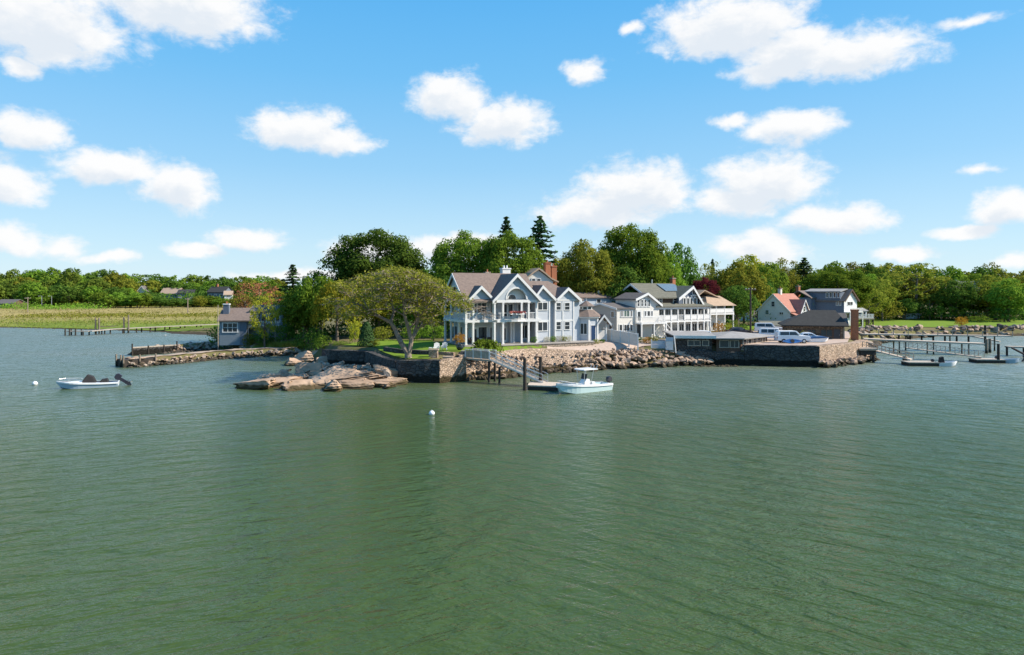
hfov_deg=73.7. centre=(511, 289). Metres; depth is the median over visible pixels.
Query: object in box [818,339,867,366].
sea wall
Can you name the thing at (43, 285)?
broadleaf tree
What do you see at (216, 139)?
sky
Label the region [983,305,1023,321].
shrub
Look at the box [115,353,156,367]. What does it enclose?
breakwater crib
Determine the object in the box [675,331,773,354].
boat shed
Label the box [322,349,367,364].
retaining wall
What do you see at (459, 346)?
planter
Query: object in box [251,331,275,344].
shrub
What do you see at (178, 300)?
broadleaf tree
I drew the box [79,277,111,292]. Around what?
broadleaf tree
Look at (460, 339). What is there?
potted maple
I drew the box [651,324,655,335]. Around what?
door
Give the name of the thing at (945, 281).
broadleaf tree
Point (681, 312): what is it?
window
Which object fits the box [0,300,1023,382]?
ground
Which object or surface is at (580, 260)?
broadleaf tree
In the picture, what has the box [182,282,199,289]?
broadleaf tree
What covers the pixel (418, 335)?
shrub
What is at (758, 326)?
parked car
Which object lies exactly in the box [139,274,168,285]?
broadleaf tree
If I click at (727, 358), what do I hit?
sea wall
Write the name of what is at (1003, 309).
broadleaf tree
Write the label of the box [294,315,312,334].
shrub
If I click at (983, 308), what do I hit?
broadleaf tree
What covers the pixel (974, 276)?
broadleaf tree
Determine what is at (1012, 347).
dock
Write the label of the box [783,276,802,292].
broadleaf tree
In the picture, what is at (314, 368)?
granite ledge
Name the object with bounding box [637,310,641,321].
door
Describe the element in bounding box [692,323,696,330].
window
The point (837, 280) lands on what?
broadleaf tree
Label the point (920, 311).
shrub
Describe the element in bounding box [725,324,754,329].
side lawn
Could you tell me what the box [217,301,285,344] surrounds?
shingled cottage
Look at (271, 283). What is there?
broadleaf tree
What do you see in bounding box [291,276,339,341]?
broadleaf tree
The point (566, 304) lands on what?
window
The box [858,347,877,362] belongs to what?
pier head
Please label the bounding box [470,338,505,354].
weeping shrub
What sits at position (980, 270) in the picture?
broadleaf tree
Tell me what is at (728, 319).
undergrowth
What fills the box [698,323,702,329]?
window
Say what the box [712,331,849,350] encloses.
parking yard
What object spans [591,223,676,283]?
broadleaf tree
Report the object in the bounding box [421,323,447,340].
shrub
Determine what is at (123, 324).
piling
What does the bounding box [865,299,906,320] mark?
shrub
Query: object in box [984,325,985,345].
piling
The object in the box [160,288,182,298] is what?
long house
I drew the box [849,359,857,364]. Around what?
corner boulder
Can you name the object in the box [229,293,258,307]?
broadleaf tree
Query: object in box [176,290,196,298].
dark house
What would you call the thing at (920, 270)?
broadleaf tree
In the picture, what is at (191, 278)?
broadleaf tree
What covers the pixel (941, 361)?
skiff
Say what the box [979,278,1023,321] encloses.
broadleaf tree
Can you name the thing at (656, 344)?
picket fence
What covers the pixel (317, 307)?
willow
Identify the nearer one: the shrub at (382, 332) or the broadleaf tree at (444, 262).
the shrub at (382, 332)
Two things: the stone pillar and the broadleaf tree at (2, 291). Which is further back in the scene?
the broadleaf tree at (2, 291)
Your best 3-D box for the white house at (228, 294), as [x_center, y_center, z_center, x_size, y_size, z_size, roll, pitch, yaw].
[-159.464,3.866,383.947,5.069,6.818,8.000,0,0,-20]
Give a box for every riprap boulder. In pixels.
[620,358,630,362]
[651,362,660,366]
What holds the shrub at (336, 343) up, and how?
on the ground at (649, 362)
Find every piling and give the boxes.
[98,318,99,333]
[123,317,124,332]
[523,358,526,390]
[539,356,541,380]
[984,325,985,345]
[997,344,999,362]
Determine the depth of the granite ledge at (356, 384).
77.73 m
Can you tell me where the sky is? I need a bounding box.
[0,0,1023,285]
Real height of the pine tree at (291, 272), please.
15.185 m
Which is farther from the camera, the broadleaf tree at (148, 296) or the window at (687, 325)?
the broadleaf tree at (148, 296)
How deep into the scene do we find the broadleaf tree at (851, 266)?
245.89 m
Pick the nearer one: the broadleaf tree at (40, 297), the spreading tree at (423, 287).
the spreading tree at (423, 287)
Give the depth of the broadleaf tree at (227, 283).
409.00 m
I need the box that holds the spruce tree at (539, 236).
[526,216,558,279]
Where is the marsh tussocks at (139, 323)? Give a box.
[0,317,217,328]
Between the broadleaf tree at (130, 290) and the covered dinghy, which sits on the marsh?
the broadleaf tree at (130, 290)
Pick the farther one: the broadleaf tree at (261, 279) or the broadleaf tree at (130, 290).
the broadleaf tree at (261, 279)
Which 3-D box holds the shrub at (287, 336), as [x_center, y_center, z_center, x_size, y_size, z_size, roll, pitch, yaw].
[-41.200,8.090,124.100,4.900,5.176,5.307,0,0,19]
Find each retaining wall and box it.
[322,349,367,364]
[364,350,403,368]
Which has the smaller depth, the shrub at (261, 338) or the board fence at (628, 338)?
the board fence at (628, 338)
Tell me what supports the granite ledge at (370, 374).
on the ground at (649, 362)
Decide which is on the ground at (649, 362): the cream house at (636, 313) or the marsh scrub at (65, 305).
the cream house at (636, 313)
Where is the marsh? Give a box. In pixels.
[0,306,380,330]
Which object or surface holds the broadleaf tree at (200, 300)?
on the marsh
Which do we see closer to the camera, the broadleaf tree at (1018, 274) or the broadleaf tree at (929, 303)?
the broadleaf tree at (929, 303)
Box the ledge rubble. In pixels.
[383,369,390,376]
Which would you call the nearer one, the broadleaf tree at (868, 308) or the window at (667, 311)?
the window at (667, 311)
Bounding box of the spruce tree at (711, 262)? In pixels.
[708,258,725,318]
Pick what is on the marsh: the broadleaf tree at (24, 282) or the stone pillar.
the broadleaf tree at (24, 282)
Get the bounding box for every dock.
[898,335,1000,341]
[1005,346,1023,355]
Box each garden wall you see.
[383,347,428,354]
[438,351,454,357]
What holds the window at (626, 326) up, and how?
in the cream house at (636, 313)
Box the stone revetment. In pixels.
[457,348,591,376]
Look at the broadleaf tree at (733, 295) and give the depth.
136.85 m
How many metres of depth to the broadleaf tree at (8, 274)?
438.81 m
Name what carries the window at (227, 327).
in the shingled cottage at (235, 325)
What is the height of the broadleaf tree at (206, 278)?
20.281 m
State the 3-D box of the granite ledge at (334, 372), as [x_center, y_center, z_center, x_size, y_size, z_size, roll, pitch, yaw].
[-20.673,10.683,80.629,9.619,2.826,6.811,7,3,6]
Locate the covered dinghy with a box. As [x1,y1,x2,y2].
[807,336,828,341]
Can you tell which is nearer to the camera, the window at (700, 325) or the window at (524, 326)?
the window at (524, 326)
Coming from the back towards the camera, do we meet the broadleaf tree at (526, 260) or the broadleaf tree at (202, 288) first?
the broadleaf tree at (202, 288)
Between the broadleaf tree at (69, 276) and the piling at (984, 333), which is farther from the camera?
the broadleaf tree at (69, 276)
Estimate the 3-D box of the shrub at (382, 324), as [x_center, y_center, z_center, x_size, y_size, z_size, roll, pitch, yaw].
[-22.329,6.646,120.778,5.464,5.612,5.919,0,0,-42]
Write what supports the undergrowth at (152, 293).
on the ground at (649, 362)
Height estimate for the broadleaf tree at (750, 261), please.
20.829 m
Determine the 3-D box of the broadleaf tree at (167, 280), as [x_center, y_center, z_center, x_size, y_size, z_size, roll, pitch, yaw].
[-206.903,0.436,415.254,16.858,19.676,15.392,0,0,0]
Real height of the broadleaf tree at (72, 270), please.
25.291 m
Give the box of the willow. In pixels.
[309,279,363,341]
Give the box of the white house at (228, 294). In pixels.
[223,291,232,299]
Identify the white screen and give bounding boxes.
[666,336,675,352]
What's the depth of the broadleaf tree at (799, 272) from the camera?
243.36 m
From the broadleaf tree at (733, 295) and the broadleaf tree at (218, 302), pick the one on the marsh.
the broadleaf tree at (218, 302)
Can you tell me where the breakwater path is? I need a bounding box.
[128,347,298,358]
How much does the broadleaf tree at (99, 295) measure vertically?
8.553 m
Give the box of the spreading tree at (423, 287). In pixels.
[320,265,499,358]
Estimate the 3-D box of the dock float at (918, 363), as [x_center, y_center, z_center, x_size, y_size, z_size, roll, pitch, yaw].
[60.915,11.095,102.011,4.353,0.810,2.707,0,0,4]
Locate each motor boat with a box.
[56,373,131,388]
[556,364,612,393]
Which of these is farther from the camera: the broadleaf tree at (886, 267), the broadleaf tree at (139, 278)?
the broadleaf tree at (139, 278)
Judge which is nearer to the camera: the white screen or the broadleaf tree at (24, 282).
the white screen
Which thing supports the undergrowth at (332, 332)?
on the ground at (649, 362)
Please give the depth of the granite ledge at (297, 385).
77.03 m
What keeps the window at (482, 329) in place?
in the waterfront house at (550, 309)
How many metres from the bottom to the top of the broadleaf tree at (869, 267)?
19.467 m
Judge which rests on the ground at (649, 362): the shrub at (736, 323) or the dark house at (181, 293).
the shrub at (736, 323)
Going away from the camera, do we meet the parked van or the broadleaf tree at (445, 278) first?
the parked van
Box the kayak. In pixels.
[782,339,801,343]
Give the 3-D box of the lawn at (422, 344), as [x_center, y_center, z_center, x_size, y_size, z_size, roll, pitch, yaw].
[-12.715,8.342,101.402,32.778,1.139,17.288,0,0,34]
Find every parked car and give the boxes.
[725,327,752,332]
[754,323,781,332]
[759,328,779,337]
[800,332,817,338]
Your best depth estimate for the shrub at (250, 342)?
123.71 m
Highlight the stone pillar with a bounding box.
[428,349,438,357]
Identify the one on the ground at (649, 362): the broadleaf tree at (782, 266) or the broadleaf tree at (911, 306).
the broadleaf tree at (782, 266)
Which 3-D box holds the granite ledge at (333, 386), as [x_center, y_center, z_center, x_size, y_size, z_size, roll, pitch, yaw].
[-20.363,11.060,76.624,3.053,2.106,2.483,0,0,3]
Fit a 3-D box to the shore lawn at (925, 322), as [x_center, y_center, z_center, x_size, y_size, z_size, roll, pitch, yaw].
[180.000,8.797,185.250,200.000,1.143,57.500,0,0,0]
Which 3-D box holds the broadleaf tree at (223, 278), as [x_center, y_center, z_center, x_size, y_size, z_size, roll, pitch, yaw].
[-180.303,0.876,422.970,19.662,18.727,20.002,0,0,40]
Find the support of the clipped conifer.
on the lawn at (422, 344)
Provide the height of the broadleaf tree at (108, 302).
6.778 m
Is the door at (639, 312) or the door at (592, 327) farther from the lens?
the door at (639, 312)
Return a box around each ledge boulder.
[278,369,288,374]
[296,373,308,378]
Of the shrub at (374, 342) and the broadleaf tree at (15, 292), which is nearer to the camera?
the shrub at (374, 342)
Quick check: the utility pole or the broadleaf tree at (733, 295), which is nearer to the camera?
the utility pole
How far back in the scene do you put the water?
34.98 m
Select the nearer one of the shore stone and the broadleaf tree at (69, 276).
the shore stone
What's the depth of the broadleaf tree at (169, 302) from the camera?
350.57 m
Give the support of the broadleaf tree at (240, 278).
on the ground at (649, 362)
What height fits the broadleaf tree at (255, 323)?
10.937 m
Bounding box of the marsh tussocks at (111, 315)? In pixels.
[0,306,249,328]
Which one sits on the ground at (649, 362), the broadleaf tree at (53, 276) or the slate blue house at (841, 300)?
the slate blue house at (841, 300)
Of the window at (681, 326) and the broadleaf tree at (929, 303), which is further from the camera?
the broadleaf tree at (929, 303)
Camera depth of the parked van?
104.53 m
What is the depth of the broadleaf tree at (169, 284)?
404.30 m
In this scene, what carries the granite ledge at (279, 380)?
in the water
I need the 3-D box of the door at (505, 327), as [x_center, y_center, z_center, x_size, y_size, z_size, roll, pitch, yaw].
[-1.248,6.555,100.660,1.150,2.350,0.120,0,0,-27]
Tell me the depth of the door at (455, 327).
103.25 m
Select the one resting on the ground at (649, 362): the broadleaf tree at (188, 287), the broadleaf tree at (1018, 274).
the broadleaf tree at (1018, 274)
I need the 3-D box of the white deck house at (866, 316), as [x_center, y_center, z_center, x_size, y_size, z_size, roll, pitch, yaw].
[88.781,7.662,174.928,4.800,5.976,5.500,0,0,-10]
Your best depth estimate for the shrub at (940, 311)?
202.32 m
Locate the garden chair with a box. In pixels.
[434,342,439,350]
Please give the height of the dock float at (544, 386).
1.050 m
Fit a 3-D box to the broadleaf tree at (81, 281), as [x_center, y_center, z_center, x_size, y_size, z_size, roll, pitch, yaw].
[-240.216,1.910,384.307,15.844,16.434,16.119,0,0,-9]
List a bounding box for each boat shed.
[662,331,715,350]
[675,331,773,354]
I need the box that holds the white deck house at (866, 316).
[859,308,873,325]
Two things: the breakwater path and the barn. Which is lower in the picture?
the breakwater path
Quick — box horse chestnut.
[929,280,980,319]
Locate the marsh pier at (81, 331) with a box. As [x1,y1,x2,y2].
[64,324,218,335]
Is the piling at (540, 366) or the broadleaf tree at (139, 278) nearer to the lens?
the piling at (540, 366)
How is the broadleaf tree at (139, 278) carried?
on the ground at (649, 362)
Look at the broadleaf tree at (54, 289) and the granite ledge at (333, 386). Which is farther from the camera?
the broadleaf tree at (54, 289)
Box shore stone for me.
[990,327,999,331]
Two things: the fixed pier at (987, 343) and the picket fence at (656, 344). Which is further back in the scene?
the fixed pier at (987, 343)
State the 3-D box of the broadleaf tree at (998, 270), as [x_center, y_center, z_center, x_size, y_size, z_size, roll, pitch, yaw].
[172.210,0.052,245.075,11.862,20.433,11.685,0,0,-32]
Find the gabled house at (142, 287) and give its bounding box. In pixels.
[137,286,149,293]
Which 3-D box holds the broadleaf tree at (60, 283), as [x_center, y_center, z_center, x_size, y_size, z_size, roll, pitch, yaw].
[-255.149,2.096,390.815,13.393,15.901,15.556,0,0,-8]
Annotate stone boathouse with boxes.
[778,309,858,340]
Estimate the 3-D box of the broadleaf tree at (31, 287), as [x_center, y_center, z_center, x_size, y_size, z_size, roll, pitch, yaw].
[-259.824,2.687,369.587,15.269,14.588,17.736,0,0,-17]
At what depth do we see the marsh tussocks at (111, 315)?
298.86 m
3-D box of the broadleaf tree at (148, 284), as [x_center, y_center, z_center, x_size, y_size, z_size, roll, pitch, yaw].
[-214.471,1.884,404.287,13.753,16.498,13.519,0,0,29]
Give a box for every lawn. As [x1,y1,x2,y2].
[345,339,541,352]
[377,348,430,358]
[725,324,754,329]
[849,319,1023,326]
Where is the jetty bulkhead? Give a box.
[131,341,177,355]
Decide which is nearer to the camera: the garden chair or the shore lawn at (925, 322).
the garden chair
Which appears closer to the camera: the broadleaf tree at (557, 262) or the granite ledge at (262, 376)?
the granite ledge at (262, 376)
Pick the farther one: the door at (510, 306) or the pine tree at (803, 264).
the pine tree at (803, 264)
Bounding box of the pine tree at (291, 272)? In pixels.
[271,264,323,330]
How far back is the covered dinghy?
106.31 m
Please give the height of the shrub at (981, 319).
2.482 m
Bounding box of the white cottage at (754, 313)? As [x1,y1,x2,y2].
[735,311,756,320]
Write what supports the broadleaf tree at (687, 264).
on the ground at (649, 362)
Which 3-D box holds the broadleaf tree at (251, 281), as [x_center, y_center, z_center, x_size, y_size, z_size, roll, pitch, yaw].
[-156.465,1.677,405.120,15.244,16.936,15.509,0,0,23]
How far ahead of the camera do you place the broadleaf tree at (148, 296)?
347.04 m
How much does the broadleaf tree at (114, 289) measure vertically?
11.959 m
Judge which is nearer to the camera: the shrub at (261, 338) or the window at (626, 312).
the window at (626, 312)
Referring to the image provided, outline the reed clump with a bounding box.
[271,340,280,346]
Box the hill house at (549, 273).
[517,260,558,284]
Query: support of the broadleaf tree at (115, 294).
on the marsh
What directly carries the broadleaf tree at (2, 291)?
on the marsh
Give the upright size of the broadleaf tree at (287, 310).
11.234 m
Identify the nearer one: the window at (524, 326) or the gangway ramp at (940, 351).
the window at (524, 326)
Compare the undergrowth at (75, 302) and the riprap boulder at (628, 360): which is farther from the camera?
the undergrowth at (75, 302)
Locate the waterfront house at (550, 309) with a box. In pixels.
[443,265,594,346]
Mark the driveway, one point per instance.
(607, 345)
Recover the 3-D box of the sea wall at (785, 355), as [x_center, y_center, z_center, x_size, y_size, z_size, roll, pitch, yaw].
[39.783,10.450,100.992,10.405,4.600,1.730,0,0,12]
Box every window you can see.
[222,322,237,332]
[464,327,468,338]
[476,303,486,312]
[478,326,486,338]
[507,294,516,298]
[523,325,526,338]
[537,302,547,310]
[537,321,547,331]
[556,302,560,309]
[556,321,561,329]
[564,302,569,309]
[564,321,569,329]
[580,323,587,334]
[624,310,629,316]
[624,324,629,330]
[665,309,669,315]
[672,309,676,314]
[672,324,676,330]
[679,309,683,315]
[679,323,683,330]
[685,323,689,330]
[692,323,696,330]
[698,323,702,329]
[807,329,815,334]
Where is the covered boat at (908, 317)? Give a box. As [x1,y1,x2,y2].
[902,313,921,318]
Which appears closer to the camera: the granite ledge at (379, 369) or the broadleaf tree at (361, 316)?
the granite ledge at (379, 369)
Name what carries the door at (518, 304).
in the waterfront house at (550, 309)
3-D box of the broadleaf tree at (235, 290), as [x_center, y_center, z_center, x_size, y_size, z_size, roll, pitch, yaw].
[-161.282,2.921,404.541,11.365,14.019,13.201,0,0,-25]
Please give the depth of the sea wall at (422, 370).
82.55 m
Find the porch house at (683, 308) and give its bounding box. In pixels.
[617,276,713,337]
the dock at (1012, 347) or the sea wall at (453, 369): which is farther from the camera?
the dock at (1012, 347)
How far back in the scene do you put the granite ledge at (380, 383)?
78.82 m
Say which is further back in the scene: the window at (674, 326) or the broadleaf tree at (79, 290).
the broadleaf tree at (79, 290)
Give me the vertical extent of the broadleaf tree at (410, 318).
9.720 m
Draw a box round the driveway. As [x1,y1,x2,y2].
[547,339,664,351]
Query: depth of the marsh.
243.58 m
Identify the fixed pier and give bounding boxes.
[465,348,500,382]
[860,329,1012,354]
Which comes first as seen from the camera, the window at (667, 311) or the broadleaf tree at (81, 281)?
the window at (667, 311)
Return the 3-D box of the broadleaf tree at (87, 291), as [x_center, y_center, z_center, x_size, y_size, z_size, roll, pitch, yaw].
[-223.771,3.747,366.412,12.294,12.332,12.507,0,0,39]
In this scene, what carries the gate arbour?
on the ground at (649, 362)
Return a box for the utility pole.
[745,287,755,332]
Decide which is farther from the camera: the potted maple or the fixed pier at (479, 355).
the potted maple
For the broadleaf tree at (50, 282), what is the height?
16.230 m
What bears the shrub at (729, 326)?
on the ground at (649, 362)
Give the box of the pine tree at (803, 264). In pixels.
[793,257,813,284]
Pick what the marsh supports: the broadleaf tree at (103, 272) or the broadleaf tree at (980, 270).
the broadleaf tree at (103, 272)
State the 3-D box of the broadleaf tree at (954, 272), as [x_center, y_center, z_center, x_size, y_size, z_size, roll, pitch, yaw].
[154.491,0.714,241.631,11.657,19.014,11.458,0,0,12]
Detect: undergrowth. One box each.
[23,288,280,305]
[26,300,269,306]
[198,314,449,349]
[393,298,813,325]
[860,301,1023,319]
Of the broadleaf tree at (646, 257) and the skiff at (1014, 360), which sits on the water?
the skiff at (1014, 360)
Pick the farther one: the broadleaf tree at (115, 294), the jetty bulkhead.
the broadleaf tree at (115, 294)
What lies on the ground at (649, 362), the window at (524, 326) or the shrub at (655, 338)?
the shrub at (655, 338)
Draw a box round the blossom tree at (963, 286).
[945,280,983,315]
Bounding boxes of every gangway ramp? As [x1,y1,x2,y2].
[490,351,547,382]
[862,341,913,359]
[904,341,984,357]
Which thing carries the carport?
on the parking yard at (770, 341)
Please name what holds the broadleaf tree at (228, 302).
on the marsh
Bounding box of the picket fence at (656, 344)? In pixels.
[651,339,665,348]
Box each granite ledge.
[233,378,275,388]
[254,373,283,379]
[269,376,302,387]
[280,379,314,390]
[284,358,301,365]
[294,351,314,362]
[295,362,323,375]
[308,366,371,388]
[316,356,327,362]
[322,380,342,391]
[331,370,395,379]
[338,379,374,389]
[372,378,394,387]
[373,364,397,376]
[387,377,407,384]
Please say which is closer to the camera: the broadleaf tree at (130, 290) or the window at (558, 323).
the window at (558, 323)
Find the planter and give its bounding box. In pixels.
[456,344,463,349]
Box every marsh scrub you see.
[0,301,114,310]
[2,310,219,319]
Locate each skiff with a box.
[930,356,956,366]
[994,356,1019,363]
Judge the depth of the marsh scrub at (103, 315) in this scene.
258.20 m
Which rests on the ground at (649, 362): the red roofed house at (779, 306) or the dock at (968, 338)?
the red roofed house at (779, 306)
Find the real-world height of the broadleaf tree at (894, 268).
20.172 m
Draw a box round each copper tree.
[232,281,284,307]
[692,277,722,296]
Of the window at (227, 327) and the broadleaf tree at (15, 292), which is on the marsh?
the broadleaf tree at (15, 292)
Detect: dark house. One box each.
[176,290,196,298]
[207,284,234,298]
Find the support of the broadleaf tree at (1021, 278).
on the ground at (649, 362)
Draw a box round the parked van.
[774,330,810,342]
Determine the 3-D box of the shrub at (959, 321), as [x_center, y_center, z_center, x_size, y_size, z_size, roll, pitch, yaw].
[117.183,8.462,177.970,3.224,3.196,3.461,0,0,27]
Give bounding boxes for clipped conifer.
[357,321,374,346]
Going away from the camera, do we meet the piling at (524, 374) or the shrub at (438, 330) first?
the piling at (524, 374)
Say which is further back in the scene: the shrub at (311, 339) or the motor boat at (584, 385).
the shrub at (311, 339)
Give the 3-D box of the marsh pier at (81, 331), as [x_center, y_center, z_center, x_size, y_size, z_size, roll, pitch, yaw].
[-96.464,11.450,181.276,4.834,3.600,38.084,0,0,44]
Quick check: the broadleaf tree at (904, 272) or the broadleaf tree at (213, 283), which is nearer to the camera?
the broadleaf tree at (904, 272)
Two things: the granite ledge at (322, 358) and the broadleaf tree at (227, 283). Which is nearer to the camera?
the granite ledge at (322, 358)
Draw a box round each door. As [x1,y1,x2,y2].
[454,325,457,340]
[471,327,478,341]
[489,327,496,340]
[500,326,506,341]
[501,303,506,318]
[507,303,513,318]
[517,303,523,317]
[590,325,595,340]
[636,324,640,336]
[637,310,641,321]
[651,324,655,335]
[820,329,832,337]
[833,329,840,338]
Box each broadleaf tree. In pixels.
[0,269,20,279]
[0,283,20,298]
[0,284,5,299]
[1,278,20,285]
[1,288,20,298]
[8,276,34,285]
[13,270,37,280]
[14,281,46,304]
[15,280,34,287]
[23,269,49,281]
[26,290,57,306]
[32,281,48,289]
[38,267,63,281]
[40,280,56,287]
[41,273,59,284]
[47,284,69,302]
[56,268,85,276]
[56,271,82,286]
[56,281,74,288]
[57,287,82,302]
[72,279,95,298]
[72,285,85,301]
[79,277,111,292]
[80,286,107,302]
[83,269,117,279]
[83,270,101,278]
[88,292,103,306]
[93,293,113,305]
[97,296,120,307]
[102,272,126,287]
[104,286,127,294]
[106,292,125,306]
[110,277,139,292]
[115,273,138,287]
[117,287,137,297]
[118,295,132,307]
[126,292,147,307]
[130,274,146,284]
[134,292,152,307]
[136,279,161,294]
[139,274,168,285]
[144,299,157,307]
[150,297,169,307]
[159,275,184,287]
[160,280,182,289]
[160,299,182,307]
[170,298,185,306]
[177,283,194,289]
[180,274,205,289]
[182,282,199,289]
[182,299,202,306]
[191,285,211,295]
[191,296,207,306]
[195,275,217,285]
[197,281,222,293]
[197,296,220,306]
[212,277,237,286]
[212,298,227,306]
[216,279,237,293]
[223,300,244,306]
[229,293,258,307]
[232,276,248,284]
[232,283,248,297]
[235,279,261,297]
[242,275,270,290]
[247,281,267,299]
[247,296,280,346]
[251,290,288,306]
[263,280,281,298]
[274,278,287,285]
[276,286,325,342]
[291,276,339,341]
[292,270,330,334]
[316,227,431,335]
[348,287,380,338]
[359,282,402,336]
[388,298,441,336]
[425,229,498,286]
[427,275,453,337]
[471,229,546,273]
[551,258,564,278]
[555,239,619,294]
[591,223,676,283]
[594,265,647,302]
[656,251,688,285]
[663,243,701,286]
[663,265,685,285]
[698,261,721,285]
[707,262,773,325]
[716,285,760,320]
[730,254,774,310]
[753,261,789,293]
[753,276,777,322]
[769,257,810,284]
[777,266,797,281]
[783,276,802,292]
[788,262,812,275]
[790,279,819,296]
[799,266,875,307]
[813,261,848,279]
[844,262,863,280]
[856,273,884,313]
[857,284,890,322]
[860,262,891,291]
[870,279,899,320]
[871,265,902,285]
[876,263,951,313]
[879,263,904,279]
[887,265,919,288]
[895,298,918,319]
[897,273,937,304]
[907,263,933,282]
[918,296,944,319]
[926,277,961,317]
[932,265,966,312]
[937,303,973,309]
[951,271,972,313]
[960,273,990,286]
[966,275,1011,319]
[967,296,983,317]
[968,266,998,313]
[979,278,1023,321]
[980,304,1010,319]
[981,262,1007,277]
[986,267,1010,278]
[991,306,1023,317]
[1008,270,1023,282]
[1012,275,1023,286]
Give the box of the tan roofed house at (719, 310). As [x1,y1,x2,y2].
[697,290,736,331]
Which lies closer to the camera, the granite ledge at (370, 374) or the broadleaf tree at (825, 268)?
the granite ledge at (370, 374)
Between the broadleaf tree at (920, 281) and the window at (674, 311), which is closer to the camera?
the window at (674, 311)
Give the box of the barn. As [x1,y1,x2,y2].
[0,299,26,307]
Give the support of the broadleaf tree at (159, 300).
on the marsh
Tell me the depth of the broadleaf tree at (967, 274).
241.62 m
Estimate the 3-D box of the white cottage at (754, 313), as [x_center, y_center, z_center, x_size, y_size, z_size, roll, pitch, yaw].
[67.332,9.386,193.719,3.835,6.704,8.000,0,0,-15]
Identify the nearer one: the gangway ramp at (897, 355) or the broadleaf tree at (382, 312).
the gangway ramp at (897, 355)
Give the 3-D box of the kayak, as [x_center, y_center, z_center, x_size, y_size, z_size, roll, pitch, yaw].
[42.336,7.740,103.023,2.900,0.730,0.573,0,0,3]
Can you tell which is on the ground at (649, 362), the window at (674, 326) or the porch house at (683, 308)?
the porch house at (683, 308)
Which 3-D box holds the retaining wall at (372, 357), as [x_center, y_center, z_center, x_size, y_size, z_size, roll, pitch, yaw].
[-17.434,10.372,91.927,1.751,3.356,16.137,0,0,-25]
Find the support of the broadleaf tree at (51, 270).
on the ground at (649, 362)
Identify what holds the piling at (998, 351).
in the water
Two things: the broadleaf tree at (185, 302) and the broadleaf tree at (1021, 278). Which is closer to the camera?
the broadleaf tree at (1021, 278)
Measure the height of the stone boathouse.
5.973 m
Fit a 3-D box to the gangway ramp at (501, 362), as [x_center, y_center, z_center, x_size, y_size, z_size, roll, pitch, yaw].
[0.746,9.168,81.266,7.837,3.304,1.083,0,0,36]
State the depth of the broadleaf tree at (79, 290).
376.56 m
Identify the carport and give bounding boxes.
[758,321,781,326]
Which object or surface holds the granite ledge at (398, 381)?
on the ground at (649, 362)
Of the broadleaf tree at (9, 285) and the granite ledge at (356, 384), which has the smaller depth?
the granite ledge at (356, 384)
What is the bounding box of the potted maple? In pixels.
[454,333,464,343]
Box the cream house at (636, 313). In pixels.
[574,291,666,338]
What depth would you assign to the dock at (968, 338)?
146.40 m
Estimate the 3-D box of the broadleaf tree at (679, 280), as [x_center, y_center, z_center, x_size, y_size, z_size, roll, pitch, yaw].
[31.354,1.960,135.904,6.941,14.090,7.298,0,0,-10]
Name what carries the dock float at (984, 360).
on the water
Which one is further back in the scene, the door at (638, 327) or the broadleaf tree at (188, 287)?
the broadleaf tree at (188, 287)
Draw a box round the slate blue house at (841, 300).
[794,284,862,325]
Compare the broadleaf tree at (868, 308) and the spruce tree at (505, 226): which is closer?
the spruce tree at (505, 226)
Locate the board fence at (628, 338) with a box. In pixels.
[603,327,638,349]
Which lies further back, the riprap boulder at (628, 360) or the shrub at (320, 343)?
the shrub at (320, 343)
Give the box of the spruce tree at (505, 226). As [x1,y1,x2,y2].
[498,216,517,261]
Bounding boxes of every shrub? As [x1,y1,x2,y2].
[242,333,256,345]
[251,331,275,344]
[274,323,298,341]
[291,327,326,351]
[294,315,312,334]
[313,334,332,348]
[331,340,348,344]
[346,317,361,343]
[367,339,380,345]
[371,312,402,335]
[373,326,393,339]
[401,324,426,339]
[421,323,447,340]
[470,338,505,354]
[646,335,658,343]
[713,322,724,331]
[722,323,731,331]
[731,319,738,326]
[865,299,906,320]
[903,302,930,319]
[926,303,956,319]
[949,308,981,320]
[954,317,967,324]
[968,316,991,321]
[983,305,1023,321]
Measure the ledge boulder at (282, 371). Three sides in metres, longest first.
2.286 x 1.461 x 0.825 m
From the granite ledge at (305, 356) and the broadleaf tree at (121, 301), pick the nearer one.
the granite ledge at (305, 356)
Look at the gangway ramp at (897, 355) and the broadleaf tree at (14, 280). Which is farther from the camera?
the broadleaf tree at (14, 280)
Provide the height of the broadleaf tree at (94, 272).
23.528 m
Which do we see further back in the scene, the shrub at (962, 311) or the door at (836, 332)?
the shrub at (962, 311)
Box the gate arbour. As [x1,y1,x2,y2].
[597,314,611,340]
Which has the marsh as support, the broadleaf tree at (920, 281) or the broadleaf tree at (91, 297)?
the broadleaf tree at (91, 297)
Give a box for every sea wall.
[396,359,440,382]
[439,357,466,382]
[681,351,744,365]
[743,344,819,366]
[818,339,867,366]
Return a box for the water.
[0,328,1023,654]
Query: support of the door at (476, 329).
in the waterfront house at (550, 309)
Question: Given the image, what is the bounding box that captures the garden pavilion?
[579,299,600,341]
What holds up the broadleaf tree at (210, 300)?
on the marsh
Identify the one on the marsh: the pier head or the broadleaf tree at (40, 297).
the broadleaf tree at (40, 297)
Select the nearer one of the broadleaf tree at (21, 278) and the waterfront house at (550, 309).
the waterfront house at (550, 309)
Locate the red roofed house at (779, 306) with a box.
[756,286,809,320]
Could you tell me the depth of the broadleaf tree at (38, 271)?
425.64 m
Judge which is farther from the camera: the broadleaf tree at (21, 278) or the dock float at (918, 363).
the broadleaf tree at (21, 278)
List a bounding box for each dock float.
[527,379,560,390]
[901,361,939,365]
[968,358,1005,362]

